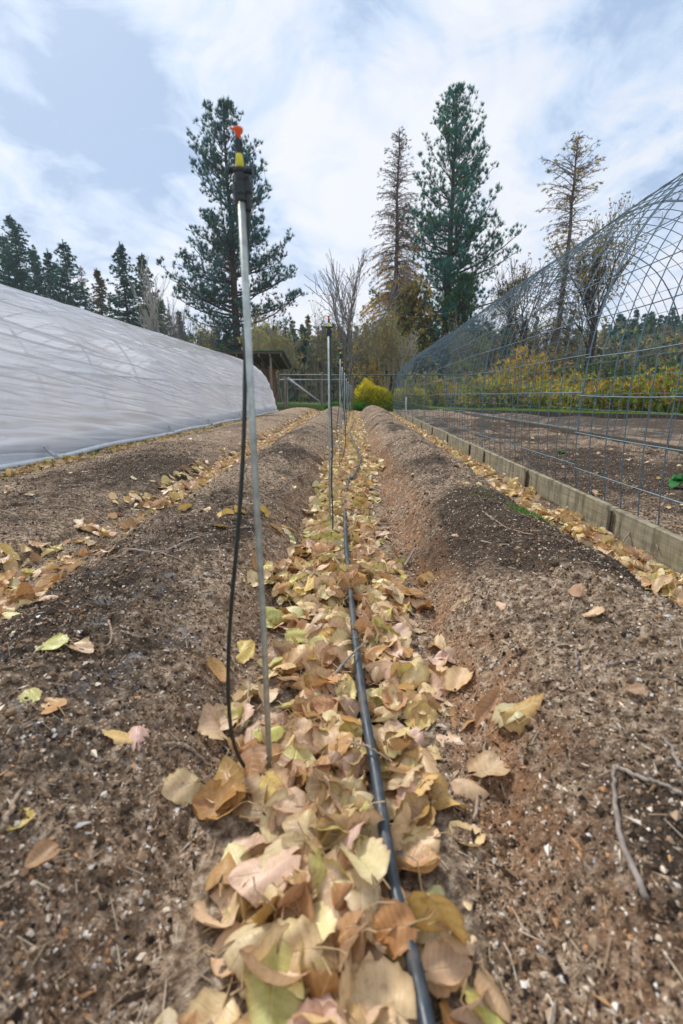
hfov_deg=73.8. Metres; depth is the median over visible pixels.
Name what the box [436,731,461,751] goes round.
fallen leaf
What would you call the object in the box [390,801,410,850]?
fallen leaf
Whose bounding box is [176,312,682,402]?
undergrowth
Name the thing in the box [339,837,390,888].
fallen leaf
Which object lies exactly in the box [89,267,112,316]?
spruce tree
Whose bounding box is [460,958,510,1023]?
fallen leaf
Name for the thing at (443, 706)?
fallen leaf
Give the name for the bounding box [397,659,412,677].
fallen leaf
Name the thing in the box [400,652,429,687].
fallen leaf
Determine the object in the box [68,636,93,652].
fallen leaf
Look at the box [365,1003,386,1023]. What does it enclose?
fallen leaf
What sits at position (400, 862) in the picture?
fallen leaf
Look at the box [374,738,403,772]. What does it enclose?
fallen leaf
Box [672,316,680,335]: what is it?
forest tree
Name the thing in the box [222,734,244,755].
fallen leaf
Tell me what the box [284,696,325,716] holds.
fallen leaf
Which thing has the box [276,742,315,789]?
fallen leaf
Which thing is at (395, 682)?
fallen leaf
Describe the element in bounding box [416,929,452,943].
fallen leaf
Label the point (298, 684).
fallen leaf
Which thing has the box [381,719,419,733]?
fallen leaf
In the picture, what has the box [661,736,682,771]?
fallen twig
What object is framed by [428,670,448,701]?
fallen leaf
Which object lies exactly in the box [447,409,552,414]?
timber edging
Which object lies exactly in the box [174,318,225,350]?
bare shrub
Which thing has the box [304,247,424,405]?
bare maple tree
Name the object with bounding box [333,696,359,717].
fallen leaf
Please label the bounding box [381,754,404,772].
fallen leaf
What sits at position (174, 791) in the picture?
fallen leaf
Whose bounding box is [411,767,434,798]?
fallen leaf
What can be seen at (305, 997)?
fallen leaf
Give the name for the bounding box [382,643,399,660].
fallen leaf
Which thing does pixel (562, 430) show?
edging board
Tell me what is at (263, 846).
fallen leaf
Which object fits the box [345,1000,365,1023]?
fallen leaf
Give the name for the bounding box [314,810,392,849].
fallen leaf
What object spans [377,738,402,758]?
fallen leaf
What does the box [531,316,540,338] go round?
forest tree
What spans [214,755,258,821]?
fallen leaf
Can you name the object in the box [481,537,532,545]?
fallen twig
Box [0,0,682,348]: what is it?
sky
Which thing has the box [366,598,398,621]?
fallen leaf
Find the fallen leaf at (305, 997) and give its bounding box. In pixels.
[294,896,309,1002]
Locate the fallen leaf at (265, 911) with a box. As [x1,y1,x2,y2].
[250,893,280,923]
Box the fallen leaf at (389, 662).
[371,658,397,675]
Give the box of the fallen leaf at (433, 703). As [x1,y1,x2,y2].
[417,691,441,710]
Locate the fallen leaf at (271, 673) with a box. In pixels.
[257,669,282,679]
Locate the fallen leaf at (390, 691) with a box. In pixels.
[366,683,392,702]
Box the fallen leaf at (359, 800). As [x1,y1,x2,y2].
[354,794,374,811]
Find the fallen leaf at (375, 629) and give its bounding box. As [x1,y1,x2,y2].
[371,622,382,644]
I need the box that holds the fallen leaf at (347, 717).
[340,714,362,727]
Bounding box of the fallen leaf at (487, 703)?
[474,684,502,725]
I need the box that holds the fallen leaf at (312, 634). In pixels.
[304,626,324,640]
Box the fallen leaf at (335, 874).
[316,847,349,930]
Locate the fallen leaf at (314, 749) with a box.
[273,742,321,759]
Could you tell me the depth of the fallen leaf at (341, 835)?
0.67 m
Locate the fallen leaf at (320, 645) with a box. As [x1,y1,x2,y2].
[297,639,333,662]
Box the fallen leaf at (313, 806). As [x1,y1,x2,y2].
[294,787,331,812]
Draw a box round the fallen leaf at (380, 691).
[369,686,414,704]
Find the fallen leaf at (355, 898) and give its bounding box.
[344,850,380,911]
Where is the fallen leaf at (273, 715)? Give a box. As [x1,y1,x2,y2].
[261,711,287,722]
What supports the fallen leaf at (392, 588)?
on the leaf litter
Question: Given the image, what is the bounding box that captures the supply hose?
[343,417,435,1023]
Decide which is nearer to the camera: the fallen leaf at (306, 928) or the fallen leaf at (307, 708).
the fallen leaf at (306, 928)
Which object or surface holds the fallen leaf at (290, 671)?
on the leaf litter
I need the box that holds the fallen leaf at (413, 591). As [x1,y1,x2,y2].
[399,587,431,594]
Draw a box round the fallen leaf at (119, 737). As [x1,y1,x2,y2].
[102,729,155,746]
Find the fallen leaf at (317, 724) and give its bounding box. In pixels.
[290,716,319,735]
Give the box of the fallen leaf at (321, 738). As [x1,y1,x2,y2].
[311,724,339,755]
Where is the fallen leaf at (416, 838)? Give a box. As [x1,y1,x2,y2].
[401,824,436,875]
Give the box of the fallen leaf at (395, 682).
[366,676,403,691]
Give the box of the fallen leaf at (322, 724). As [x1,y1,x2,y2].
[307,716,328,727]
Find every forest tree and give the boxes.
[277,326,298,400]
[279,336,315,401]
[288,320,297,371]
[294,328,315,401]
[297,325,309,380]
[305,315,316,366]
[307,334,331,400]
[327,326,352,401]
[336,338,355,400]
[353,340,365,389]
[495,330,512,376]
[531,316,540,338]
[590,349,605,374]
[605,318,622,364]
[605,339,613,369]
[606,324,612,346]
[612,353,623,380]
[614,313,623,330]
[615,334,630,372]
[618,317,627,360]
[624,319,637,361]
[625,319,630,350]
[628,309,640,351]
[628,313,648,349]
[628,322,647,372]
[640,315,656,368]
[652,327,663,353]
[654,314,663,331]
[657,350,668,372]
[662,315,671,340]
[667,329,677,353]
[667,352,680,378]
[668,307,675,343]
[670,314,682,354]
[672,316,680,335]
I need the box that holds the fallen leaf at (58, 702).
[40,697,66,716]
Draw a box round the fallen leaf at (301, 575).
[287,570,313,586]
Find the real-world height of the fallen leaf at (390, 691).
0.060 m
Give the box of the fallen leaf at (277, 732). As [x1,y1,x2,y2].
[252,724,287,742]
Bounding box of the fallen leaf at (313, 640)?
[304,634,327,665]
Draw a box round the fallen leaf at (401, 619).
[393,615,424,628]
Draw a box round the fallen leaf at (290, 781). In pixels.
[288,765,296,787]
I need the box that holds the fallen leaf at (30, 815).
[1,806,42,829]
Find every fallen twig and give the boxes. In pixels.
[0,785,24,833]
[21,505,119,531]
[106,620,112,645]
[120,630,148,637]
[129,526,249,552]
[160,552,188,567]
[162,742,210,766]
[203,705,231,754]
[240,681,251,729]
[277,471,317,490]
[332,640,367,676]
[346,742,392,762]
[404,548,415,566]
[472,727,486,821]
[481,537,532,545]
[482,511,533,534]
[574,650,579,673]
[592,658,635,670]
[611,764,649,900]
[614,764,682,794]
[623,517,657,550]
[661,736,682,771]
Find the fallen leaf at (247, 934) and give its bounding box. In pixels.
[190,922,273,981]
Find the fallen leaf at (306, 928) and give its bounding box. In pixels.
[256,914,349,995]
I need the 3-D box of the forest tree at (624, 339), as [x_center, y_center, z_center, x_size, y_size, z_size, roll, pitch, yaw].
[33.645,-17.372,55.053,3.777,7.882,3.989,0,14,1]
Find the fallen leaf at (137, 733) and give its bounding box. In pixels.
[125,725,148,754]
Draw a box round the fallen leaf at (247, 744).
[229,737,260,753]
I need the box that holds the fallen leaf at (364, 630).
[355,613,368,641]
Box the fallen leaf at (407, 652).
[397,644,413,657]
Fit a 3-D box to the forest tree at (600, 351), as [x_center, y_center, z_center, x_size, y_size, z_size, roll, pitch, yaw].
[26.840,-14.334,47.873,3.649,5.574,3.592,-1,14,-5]
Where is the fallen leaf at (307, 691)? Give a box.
[300,678,314,695]
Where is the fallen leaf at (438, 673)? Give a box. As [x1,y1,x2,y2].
[429,667,446,677]
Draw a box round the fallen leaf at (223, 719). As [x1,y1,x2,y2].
[213,703,240,730]
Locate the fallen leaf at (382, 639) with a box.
[378,632,403,645]
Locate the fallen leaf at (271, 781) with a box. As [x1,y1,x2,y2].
[259,759,281,801]
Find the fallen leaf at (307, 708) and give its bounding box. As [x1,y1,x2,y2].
[292,703,310,718]
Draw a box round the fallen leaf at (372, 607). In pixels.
[369,599,377,614]
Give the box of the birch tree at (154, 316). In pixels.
[128,255,169,332]
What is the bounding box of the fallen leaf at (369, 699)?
[366,688,381,705]
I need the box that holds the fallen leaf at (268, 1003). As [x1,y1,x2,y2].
[242,904,303,1023]
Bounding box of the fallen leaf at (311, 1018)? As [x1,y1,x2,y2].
[291,1012,347,1023]
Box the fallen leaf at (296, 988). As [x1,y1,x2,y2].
[287,934,303,999]
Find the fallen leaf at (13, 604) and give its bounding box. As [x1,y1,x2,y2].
[1,602,15,612]
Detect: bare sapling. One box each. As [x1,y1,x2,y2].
[151,302,192,342]
[155,289,196,342]
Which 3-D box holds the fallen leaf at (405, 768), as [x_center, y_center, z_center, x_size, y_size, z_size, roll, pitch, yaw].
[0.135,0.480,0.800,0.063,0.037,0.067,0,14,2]
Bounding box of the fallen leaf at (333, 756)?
[303,750,348,775]
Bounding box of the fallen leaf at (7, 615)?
[0,612,22,621]
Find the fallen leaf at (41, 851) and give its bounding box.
[24,839,72,868]
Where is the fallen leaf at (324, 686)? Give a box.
[322,675,329,694]
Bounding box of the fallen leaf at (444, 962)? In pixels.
[421,938,472,997]
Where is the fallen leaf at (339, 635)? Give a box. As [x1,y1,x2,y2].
[328,627,351,645]
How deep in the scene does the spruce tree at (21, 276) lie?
52.87 m
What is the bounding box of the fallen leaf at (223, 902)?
[193,886,239,927]
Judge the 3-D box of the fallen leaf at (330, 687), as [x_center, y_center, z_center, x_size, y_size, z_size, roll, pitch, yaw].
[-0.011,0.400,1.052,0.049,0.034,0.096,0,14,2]
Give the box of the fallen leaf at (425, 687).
[417,682,435,697]
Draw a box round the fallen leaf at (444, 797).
[429,773,465,821]
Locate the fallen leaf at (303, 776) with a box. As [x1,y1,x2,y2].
[302,771,307,782]
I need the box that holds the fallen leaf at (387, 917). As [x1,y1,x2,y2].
[372,898,435,959]
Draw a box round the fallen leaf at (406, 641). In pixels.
[386,629,411,647]
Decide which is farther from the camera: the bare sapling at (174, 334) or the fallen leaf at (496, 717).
the bare sapling at (174, 334)
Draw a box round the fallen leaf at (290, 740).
[283,734,296,748]
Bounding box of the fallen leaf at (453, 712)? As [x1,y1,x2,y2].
[449,706,474,730]
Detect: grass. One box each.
[1,412,273,477]
[277,405,545,410]
[430,406,682,418]
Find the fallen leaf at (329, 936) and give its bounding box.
[327,933,373,955]
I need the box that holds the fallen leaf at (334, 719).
[327,716,357,732]
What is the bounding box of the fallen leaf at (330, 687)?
[326,677,345,694]
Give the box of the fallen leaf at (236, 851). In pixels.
[220,843,252,888]
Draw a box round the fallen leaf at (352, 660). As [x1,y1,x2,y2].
[339,651,362,667]
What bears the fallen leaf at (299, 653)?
on the leaf litter
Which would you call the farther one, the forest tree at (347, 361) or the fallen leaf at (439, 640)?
the forest tree at (347, 361)
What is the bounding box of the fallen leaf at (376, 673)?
[369,654,384,681]
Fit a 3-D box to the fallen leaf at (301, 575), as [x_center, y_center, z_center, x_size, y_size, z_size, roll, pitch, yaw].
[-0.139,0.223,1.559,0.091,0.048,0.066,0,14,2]
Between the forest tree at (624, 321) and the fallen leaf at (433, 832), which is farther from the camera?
the forest tree at (624, 321)
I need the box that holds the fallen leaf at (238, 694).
[231,688,253,702]
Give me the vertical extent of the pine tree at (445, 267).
22.710 m
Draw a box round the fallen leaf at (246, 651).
[236,639,254,663]
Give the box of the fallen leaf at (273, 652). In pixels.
[268,636,282,666]
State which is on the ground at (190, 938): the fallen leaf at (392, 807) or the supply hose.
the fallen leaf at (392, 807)
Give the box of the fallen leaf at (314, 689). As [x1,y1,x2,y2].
[299,686,322,698]
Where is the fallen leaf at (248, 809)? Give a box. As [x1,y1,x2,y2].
[232,767,266,821]
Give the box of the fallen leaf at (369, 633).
[359,627,375,647]
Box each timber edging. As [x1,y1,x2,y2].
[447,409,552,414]
[539,412,682,419]
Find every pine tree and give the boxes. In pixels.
[155,95,308,350]
[368,80,526,379]
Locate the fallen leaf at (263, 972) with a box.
[223,944,309,985]
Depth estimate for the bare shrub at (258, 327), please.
28.28 m
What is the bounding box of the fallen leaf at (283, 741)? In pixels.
[275,719,295,746]
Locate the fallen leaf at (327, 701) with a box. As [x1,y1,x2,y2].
[310,693,343,714]
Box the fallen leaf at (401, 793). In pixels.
[395,780,426,806]
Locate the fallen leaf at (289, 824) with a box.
[282,812,339,842]
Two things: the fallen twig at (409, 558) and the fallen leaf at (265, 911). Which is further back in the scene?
the fallen twig at (409, 558)
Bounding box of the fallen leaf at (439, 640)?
[428,634,446,647]
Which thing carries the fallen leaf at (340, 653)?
on the leaf litter
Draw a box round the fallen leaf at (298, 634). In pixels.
[276,627,307,643]
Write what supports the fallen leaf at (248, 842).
on the ground at (190, 938)
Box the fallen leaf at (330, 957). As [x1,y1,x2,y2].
[309,937,347,1012]
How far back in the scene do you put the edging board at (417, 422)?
10.28 m
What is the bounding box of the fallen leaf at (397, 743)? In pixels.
[383,737,412,752]
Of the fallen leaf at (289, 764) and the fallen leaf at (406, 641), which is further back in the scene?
the fallen leaf at (406, 641)
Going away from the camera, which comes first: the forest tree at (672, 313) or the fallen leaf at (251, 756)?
the fallen leaf at (251, 756)
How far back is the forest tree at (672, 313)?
78.27 m
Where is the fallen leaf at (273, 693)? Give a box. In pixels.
[257,682,278,708]
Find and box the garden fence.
[279,372,472,407]
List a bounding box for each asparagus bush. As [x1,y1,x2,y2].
[352,378,394,410]
[389,386,434,409]
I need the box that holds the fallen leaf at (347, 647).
[332,640,352,650]
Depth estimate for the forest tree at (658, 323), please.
80.51 m
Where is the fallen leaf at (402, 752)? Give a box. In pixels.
[401,745,421,763]
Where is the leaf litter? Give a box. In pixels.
[0,408,682,1023]
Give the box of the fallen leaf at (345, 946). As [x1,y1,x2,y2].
[336,921,376,971]
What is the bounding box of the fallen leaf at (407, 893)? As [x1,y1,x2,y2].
[404,891,429,930]
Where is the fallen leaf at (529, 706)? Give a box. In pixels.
[483,692,543,736]
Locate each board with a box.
[277,407,320,410]
[406,415,413,422]
[413,418,422,427]
[422,422,432,433]
[432,427,450,441]
[442,409,682,453]
[448,434,470,454]
[470,444,485,462]
[484,450,530,487]
[527,470,619,531]
[611,509,682,573]
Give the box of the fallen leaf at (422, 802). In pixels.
[394,791,436,835]
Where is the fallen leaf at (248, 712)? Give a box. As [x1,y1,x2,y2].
[233,702,254,732]
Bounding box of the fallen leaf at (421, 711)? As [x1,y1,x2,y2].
[415,691,427,714]
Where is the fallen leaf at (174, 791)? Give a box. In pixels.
[162,767,206,804]
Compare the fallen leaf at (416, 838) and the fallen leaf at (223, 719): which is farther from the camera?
the fallen leaf at (223, 719)
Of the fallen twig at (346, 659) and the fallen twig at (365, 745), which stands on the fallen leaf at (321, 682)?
the fallen twig at (346, 659)
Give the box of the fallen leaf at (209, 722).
[197,702,228,746]
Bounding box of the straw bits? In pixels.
[0,430,682,1023]
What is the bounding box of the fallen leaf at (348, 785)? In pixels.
[314,767,354,806]
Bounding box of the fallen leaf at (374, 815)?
[345,808,399,846]
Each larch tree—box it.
[74,266,99,310]
[347,126,444,395]
[513,130,606,381]
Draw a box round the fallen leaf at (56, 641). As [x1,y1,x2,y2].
[35,633,78,650]
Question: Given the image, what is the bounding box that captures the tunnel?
[393,173,682,524]
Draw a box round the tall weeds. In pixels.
[399,348,682,413]
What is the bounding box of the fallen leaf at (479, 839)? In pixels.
[449,820,489,859]
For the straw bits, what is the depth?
0.61 m
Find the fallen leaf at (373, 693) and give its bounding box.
[367,688,405,698]
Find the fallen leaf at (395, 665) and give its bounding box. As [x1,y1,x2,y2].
[385,661,400,682]
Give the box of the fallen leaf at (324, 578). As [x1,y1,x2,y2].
[314,574,341,603]
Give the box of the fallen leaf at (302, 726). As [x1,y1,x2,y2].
[288,717,315,745]
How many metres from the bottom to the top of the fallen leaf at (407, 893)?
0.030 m
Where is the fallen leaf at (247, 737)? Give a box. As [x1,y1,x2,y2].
[243,720,263,744]
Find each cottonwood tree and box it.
[482,252,553,374]
[543,191,679,376]
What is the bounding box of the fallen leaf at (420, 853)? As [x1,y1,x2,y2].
[397,841,440,873]
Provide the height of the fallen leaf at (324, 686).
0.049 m
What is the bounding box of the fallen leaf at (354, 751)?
[336,748,360,776]
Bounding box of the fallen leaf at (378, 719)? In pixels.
[371,712,402,721]
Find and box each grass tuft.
[458,488,506,501]
[499,498,559,530]
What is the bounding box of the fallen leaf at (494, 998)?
[472,953,510,1022]
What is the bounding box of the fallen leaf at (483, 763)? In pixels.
[465,747,510,777]
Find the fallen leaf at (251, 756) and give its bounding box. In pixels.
[237,728,267,776]
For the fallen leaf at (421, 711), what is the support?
on the fallen leaf at (433, 703)
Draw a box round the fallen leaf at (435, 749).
[426,741,443,759]
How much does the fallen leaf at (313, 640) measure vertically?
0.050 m
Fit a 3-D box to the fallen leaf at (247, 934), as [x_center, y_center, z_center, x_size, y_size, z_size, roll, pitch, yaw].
[-0.113,0.527,0.555,0.126,0.046,0.073,0,14,2]
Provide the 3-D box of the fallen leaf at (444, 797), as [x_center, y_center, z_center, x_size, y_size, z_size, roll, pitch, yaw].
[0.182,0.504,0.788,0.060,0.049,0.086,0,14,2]
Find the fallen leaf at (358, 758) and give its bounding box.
[334,736,365,764]
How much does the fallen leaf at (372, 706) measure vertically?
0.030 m
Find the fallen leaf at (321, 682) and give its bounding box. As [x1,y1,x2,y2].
[311,671,351,686]
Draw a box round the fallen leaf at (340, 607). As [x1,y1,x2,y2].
[332,597,347,613]
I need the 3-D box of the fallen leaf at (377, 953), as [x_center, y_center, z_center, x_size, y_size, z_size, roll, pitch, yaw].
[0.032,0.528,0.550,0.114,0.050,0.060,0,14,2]
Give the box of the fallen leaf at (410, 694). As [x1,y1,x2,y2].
[397,688,422,713]
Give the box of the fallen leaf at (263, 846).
[253,843,269,857]
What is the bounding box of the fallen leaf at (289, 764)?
[278,754,306,787]
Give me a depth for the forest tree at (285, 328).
49.28 m
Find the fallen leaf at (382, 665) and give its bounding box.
[365,661,396,679]
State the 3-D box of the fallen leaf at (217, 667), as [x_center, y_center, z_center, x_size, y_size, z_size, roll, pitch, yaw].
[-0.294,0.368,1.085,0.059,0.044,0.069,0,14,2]
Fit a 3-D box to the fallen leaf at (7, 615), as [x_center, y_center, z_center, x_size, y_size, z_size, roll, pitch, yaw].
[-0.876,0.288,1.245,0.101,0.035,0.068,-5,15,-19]
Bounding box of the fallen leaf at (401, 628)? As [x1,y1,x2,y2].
[391,621,415,635]
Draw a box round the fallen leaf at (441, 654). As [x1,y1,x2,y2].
[434,646,456,664]
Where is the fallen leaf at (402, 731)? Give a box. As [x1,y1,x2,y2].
[392,728,416,742]
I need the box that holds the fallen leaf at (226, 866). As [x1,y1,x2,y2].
[204,851,236,897]
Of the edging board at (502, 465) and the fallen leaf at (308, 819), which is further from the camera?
the edging board at (502, 465)
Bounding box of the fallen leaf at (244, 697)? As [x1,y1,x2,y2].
[232,686,257,701]
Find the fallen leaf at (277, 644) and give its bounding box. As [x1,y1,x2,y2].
[270,638,295,652]
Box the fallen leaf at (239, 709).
[236,703,249,734]
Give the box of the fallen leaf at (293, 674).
[278,673,298,692]
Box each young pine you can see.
[376,277,441,388]
[434,271,481,380]
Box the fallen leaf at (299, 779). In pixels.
[292,760,317,787]
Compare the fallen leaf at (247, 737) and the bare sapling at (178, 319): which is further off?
the bare sapling at (178, 319)
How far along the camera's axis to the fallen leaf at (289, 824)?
0.69 m
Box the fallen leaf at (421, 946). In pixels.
[418,943,467,985]
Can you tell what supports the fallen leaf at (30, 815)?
on the ground at (190, 938)
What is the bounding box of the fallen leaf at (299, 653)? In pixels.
[283,644,315,675]
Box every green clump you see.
[323,401,346,408]
[351,401,371,410]
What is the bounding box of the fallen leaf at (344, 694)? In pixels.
[329,684,349,703]
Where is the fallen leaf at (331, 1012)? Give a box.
[287,993,342,1023]
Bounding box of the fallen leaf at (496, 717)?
[491,703,535,727]
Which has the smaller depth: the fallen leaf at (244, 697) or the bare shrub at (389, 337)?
the fallen leaf at (244, 697)
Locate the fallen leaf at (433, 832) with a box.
[414,826,448,854]
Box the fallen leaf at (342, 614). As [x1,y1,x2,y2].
[337,610,349,617]
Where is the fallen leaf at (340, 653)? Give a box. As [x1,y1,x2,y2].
[327,646,353,676]
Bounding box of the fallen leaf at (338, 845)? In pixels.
[321,841,358,867]
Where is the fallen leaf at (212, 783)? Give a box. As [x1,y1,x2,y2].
[189,778,232,828]
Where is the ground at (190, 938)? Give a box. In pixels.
[0,400,682,1023]
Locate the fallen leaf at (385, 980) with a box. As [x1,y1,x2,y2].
[346,956,416,1023]
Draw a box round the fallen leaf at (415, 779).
[413,774,442,796]
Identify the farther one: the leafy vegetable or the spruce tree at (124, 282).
the spruce tree at (124, 282)
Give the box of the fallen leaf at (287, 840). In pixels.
[278,830,311,854]
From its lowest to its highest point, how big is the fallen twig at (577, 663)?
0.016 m
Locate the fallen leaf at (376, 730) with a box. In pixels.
[372,723,394,739]
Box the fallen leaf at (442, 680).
[439,677,462,690]
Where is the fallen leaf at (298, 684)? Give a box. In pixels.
[290,674,316,690]
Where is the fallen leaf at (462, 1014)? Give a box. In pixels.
[436,988,486,1023]
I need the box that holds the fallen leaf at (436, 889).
[426,880,444,896]
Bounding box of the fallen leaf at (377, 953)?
[365,942,392,962]
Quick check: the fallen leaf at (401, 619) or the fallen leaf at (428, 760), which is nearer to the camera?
the fallen leaf at (428, 760)
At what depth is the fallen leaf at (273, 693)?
1.05 m
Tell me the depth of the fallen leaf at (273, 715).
0.98 m
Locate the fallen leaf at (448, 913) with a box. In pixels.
[405,854,468,944]
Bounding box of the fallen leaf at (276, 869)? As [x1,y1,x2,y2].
[227,845,307,907]
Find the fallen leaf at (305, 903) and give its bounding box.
[277,873,313,921]
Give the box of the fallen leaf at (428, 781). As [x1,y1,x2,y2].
[398,774,439,809]
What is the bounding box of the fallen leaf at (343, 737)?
[324,731,357,755]
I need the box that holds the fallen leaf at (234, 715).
[216,702,239,719]
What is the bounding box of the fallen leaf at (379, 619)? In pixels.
[370,615,394,631]
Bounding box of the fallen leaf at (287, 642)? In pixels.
[279,640,297,651]
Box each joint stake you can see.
[524,471,527,486]
[606,510,612,530]
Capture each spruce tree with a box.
[0,214,48,295]
[0,233,28,291]
[26,247,53,297]
[38,248,67,302]
[44,238,96,311]
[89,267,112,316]
[102,240,149,328]
[125,253,171,336]
[155,299,175,336]
[172,309,186,340]
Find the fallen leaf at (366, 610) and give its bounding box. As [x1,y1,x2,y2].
[356,600,370,619]
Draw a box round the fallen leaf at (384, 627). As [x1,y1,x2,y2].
[377,624,398,633]
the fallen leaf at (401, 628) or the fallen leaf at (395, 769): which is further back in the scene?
the fallen leaf at (401, 628)
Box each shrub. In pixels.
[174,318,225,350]
[236,308,275,350]
[251,310,306,396]
[251,316,298,405]
[308,293,345,403]
[347,307,382,387]
[350,300,406,404]
[379,322,427,402]
[437,311,484,373]
[438,353,487,383]
[453,321,491,371]
[479,311,505,373]
[487,344,559,389]
[540,351,586,386]
[570,355,634,385]
[607,354,682,387]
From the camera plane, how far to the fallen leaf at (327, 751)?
0.85 m
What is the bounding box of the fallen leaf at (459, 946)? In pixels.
[428,920,475,955]
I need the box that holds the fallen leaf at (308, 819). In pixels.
[299,809,316,841]
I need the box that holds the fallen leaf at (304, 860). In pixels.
[283,837,324,884]
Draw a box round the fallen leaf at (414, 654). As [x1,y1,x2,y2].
[412,652,422,659]
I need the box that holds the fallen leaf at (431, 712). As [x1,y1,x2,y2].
[399,700,437,729]
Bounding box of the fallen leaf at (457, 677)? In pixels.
[444,665,473,695]
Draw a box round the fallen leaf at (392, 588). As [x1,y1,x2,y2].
[381,584,398,595]
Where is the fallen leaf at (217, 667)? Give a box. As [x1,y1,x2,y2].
[207,655,225,682]
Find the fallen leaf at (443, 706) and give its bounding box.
[437,701,453,721]
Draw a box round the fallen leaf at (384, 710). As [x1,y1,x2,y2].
[371,704,402,723]
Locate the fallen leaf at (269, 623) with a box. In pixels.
[266,618,279,628]
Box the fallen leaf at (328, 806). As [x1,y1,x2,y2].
[317,774,357,820]
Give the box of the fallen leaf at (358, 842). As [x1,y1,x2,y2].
[342,807,368,888]
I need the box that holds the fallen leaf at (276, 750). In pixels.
[264,742,291,771]
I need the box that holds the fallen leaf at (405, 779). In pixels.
[382,757,423,792]
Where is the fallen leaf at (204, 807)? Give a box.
[192,777,263,820]
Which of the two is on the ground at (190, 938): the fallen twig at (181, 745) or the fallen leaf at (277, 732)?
the fallen twig at (181, 745)
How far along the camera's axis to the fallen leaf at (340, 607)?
1.41 m
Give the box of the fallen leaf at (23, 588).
[16,579,38,600]
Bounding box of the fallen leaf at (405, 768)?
[399,765,439,804]
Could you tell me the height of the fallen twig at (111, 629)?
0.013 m
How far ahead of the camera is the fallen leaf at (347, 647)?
1.21 m
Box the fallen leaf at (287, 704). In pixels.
[274,699,302,707]
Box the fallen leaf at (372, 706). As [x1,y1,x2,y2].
[368,702,380,714]
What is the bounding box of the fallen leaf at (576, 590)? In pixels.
[568,583,587,597]
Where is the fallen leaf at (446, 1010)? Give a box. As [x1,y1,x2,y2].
[439,997,467,1023]
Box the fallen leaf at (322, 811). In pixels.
[312,798,333,819]
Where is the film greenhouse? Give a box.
[0,284,278,470]
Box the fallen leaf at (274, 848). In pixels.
[259,831,290,907]
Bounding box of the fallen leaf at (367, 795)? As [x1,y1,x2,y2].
[349,791,372,801]
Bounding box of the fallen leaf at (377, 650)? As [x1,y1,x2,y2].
[361,645,385,663]
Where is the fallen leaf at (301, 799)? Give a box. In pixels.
[274,773,307,825]
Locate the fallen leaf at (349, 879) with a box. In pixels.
[307,868,354,889]
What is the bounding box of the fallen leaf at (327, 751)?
[322,745,332,770]
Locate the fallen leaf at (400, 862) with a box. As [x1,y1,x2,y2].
[395,848,438,867]
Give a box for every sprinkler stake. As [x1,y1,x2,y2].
[226,125,271,768]
[325,316,333,529]
[337,348,345,465]
[337,359,343,449]
[344,366,346,431]
[345,373,346,419]
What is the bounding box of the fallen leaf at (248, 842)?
[232,832,264,853]
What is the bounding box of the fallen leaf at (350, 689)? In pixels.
[334,680,356,710]
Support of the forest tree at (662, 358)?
on the ground at (190, 938)
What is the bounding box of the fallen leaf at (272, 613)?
[256,602,289,624]
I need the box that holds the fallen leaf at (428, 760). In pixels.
[416,746,438,778]
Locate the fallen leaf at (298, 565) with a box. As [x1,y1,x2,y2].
[282,557,303,570]
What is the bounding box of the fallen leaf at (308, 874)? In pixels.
[281,865,310,911]
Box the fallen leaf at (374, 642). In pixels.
[359,635,377,647]
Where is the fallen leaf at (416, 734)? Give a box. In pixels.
[398,727,437,748]
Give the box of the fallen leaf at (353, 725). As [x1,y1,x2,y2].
[341,718,362,736]
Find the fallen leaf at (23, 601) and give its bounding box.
[5,599,33,611]
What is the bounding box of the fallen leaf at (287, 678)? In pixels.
[261,672,302,680]
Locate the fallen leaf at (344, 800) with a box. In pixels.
[340,789,354,806]
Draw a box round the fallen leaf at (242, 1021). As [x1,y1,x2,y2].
[232,1018,249,1023]
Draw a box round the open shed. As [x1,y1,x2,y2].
[217,350,291,405]
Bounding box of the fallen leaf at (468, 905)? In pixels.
[463,900,476,943]
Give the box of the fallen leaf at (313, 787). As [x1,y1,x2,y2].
[305,768,330,805]
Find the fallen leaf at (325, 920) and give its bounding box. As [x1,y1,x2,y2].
[304,901,336,975]
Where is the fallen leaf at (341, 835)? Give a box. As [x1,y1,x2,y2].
[302,830,345,849]
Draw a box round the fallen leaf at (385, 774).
[381,756,414,779]
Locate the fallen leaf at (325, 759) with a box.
[300,755,331,792]
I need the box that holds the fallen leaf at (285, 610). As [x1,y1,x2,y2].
[279,607,290,613]
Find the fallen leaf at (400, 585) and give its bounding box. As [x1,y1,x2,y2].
[389,573,404,588]
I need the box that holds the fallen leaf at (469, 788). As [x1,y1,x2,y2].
[449,778,489,800]
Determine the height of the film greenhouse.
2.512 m
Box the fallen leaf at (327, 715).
[322,710,345,727]
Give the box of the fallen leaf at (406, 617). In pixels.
[404,613,416,636]
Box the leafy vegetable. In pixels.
[667,473,682,488]
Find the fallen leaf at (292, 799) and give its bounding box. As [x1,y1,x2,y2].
[259,784,297,812]
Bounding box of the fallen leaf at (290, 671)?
[281,647,297,674]
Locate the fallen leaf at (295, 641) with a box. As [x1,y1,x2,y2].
[292,636,298,646]
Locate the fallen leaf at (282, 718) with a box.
[271,712,290,725]
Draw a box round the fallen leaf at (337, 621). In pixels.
[325,616,350,635]
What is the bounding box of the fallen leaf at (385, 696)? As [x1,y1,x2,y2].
[381,686,407,710]
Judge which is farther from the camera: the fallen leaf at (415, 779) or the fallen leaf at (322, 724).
the fallen leaf at (322, 724)
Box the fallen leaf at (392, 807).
[385,798,397,820]
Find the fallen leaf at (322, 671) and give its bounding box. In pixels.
[307,666,333,678]
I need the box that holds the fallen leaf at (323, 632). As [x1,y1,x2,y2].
[317,626,334,639]

